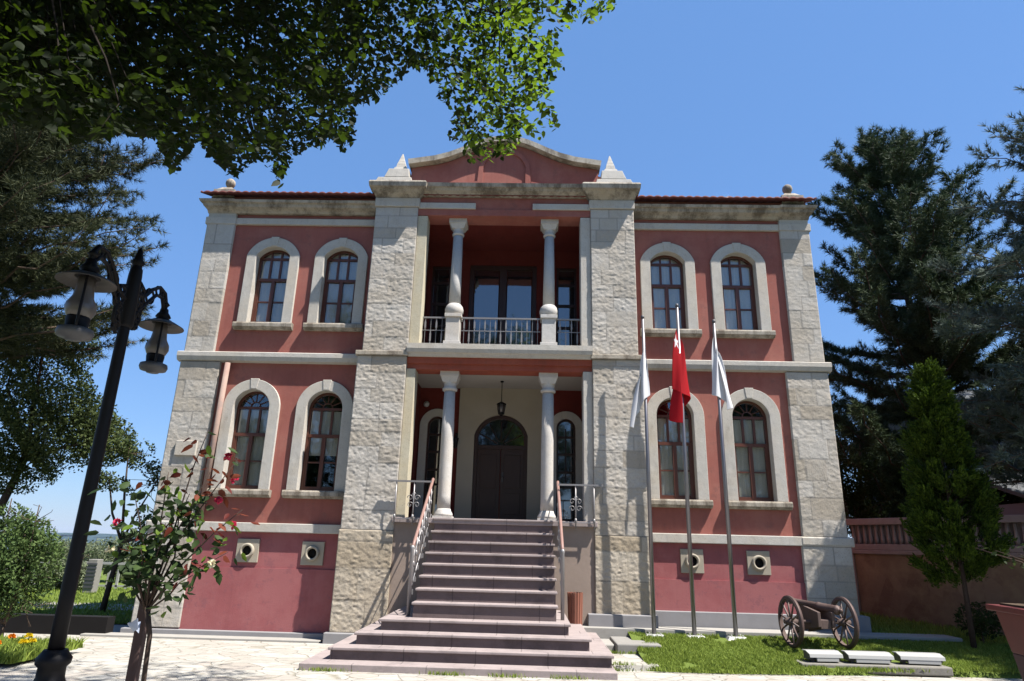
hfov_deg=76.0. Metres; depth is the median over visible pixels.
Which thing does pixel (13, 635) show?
marigold
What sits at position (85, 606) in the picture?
path
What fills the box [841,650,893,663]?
floodlight
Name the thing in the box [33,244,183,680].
street lamp
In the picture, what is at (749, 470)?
window
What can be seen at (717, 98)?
sky
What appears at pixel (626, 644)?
path
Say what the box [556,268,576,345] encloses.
side window
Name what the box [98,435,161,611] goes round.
young tree
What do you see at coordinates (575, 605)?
litter bin
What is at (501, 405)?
hanging lantern
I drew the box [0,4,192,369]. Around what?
pine tree
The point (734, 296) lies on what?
window
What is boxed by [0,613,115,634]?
wall
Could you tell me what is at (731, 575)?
flagpole
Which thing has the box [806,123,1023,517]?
pine tree
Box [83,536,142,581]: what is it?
bush
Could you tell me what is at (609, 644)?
path
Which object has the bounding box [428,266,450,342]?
side window
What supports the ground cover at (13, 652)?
on the flower bed
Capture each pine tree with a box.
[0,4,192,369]
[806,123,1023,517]
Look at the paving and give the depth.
8.46 m
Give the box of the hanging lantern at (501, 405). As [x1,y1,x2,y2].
[497,381,505,415]
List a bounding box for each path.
[1,601,133,610]
[113,625,127,632]
[601,639,614,650]
[610,636,660,653]
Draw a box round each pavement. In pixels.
[80,632,322,642]
[582,625,962,641]
[612,651,658,670]
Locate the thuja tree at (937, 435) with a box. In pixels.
[896,357,1017,648]
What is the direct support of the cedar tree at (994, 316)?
on the ground
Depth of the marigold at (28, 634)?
8.74 m
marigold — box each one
[8,633,15,641]
[18,639,27,647]
[24,633,32,639]
[28,638,36,644]
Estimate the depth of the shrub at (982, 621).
10.49 m
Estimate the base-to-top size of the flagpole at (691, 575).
5.740 m
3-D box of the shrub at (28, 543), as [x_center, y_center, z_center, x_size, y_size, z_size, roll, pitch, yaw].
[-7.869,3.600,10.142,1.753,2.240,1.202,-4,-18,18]
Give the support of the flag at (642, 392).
attached to the flagpole at (652, 584)
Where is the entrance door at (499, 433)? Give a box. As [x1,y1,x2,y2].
[471,416,527,519]
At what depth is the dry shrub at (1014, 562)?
6.71 m
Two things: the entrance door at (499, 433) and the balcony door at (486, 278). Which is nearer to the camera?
the entrance door at (499, 433)
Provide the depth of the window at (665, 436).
12.18 m
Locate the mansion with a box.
[120,136,871,679]
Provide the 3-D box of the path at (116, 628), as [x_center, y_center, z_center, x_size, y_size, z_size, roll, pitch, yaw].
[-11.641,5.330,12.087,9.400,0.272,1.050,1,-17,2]
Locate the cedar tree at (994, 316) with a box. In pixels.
[904,86,1023,502]
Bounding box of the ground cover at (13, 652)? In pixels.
[0,634,88,663]
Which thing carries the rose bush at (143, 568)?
on the paving
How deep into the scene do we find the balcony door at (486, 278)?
14.75 m
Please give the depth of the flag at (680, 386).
11.72 m
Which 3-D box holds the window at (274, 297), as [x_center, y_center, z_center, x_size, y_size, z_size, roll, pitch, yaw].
[-4.911,-1.146,13.360,1.180,2.025,0.341,1,-17,2]
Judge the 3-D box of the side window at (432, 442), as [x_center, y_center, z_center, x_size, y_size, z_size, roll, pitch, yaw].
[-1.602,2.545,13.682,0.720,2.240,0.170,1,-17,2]
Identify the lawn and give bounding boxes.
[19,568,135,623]
[629,632,1021,678]
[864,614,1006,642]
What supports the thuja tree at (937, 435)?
on the lawn at (984, 674)
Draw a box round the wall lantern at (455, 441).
[453,433,458,448]
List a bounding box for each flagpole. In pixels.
[641,315,663,636]
[675,303,704,637]
[712,319,744,640]
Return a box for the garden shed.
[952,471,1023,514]
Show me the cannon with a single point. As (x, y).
(810, 616)
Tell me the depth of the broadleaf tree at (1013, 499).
16.04 m
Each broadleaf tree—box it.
[0,311,138,516]
[836,424,938,537]
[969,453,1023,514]
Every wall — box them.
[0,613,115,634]
[846,515,1023,636]
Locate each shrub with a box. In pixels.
[0,498,67,636]
[953,601,1002,642]
[976,543,1023,568]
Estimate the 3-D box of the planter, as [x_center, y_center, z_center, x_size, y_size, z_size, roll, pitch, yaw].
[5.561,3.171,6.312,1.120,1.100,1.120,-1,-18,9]
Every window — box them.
[207,378,280,497]
[232,237,299,330]
[281,380,352,499]
[303,238,367,331]
[414,409,442,517]
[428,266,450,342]
[554,411,582,521]
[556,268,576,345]
[640,242,701,337]
[648,386,712,508]
[710,243,775,338]
[722,388,792,510]
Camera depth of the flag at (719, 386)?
11.74 m
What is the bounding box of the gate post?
[82,559,103,592]
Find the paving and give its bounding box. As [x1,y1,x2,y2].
[0,633,1022,680]
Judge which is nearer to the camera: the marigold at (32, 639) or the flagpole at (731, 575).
the marigold at (32, 639)
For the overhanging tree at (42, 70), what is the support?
on the ground
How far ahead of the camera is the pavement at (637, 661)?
9.02 m
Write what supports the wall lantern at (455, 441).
attached to the mansion
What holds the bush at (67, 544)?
on the lawn at (102, 581)
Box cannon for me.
[778,595,858,648]
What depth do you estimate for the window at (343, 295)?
13.34 m
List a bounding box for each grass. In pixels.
[300,650,685,679]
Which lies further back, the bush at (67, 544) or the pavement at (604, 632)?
the bush at (67, 544)
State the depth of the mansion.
12.42 m
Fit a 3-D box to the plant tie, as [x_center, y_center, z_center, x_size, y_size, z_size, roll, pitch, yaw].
[-1.439,1.070,2.482,0.042,0.054,0.212,12,-20,-31]
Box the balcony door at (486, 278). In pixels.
[467,265,536,344]
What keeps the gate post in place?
on the lawn at (102, 581)
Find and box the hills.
[5,533,139,557]
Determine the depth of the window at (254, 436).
12.44 m
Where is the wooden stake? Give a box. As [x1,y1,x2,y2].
[125,593,150,680]
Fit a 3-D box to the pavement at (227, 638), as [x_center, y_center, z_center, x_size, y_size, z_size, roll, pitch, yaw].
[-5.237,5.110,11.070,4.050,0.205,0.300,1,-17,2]
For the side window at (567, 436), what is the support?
in the mansion
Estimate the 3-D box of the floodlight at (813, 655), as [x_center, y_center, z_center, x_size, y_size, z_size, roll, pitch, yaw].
[4.367,4.445,9.212,0.470,0.157,0.238,2,-17,-2]
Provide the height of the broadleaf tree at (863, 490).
5.431 m
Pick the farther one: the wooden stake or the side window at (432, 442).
the side window at (432, 442)
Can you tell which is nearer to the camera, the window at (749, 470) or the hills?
the window at (749, 470)
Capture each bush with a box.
[35,557,100,589]
[38,538,97,574]
[83,430,259,680]
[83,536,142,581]
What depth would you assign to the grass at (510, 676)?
8.11 m
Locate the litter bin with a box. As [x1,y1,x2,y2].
[567,592,582,624]
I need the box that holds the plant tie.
[127,618,140,632]
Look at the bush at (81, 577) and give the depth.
19.96 m
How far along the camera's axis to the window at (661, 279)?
13.16 m
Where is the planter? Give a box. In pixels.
[985,603,1023,680]
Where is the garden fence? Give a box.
[15,560,134,588]
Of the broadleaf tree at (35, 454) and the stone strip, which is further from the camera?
the broadleaf tree at (35, 454)
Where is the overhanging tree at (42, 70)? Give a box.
[0,0,616,187]
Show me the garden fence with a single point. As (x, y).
(116, 585)
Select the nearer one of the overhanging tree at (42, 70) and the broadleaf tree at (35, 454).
the overhanging tree at (42, 70)
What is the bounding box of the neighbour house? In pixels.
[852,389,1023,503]
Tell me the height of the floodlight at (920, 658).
0.157 m
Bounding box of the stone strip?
[794,659,952,676]
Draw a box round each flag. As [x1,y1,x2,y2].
[630,332,649,427]
[669,329,690,422]
[712,337,732,409]
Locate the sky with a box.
[0,0,1023,537]
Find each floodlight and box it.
[802,649,842,661]
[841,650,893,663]
[892,651,945,664]
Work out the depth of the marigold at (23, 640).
8.26 m
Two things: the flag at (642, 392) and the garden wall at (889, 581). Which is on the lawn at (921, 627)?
the garden wall at (889, 581)
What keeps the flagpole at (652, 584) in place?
on the lawn at (984, 674)
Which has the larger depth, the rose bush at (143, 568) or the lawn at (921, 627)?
the lawn at (921, 627)

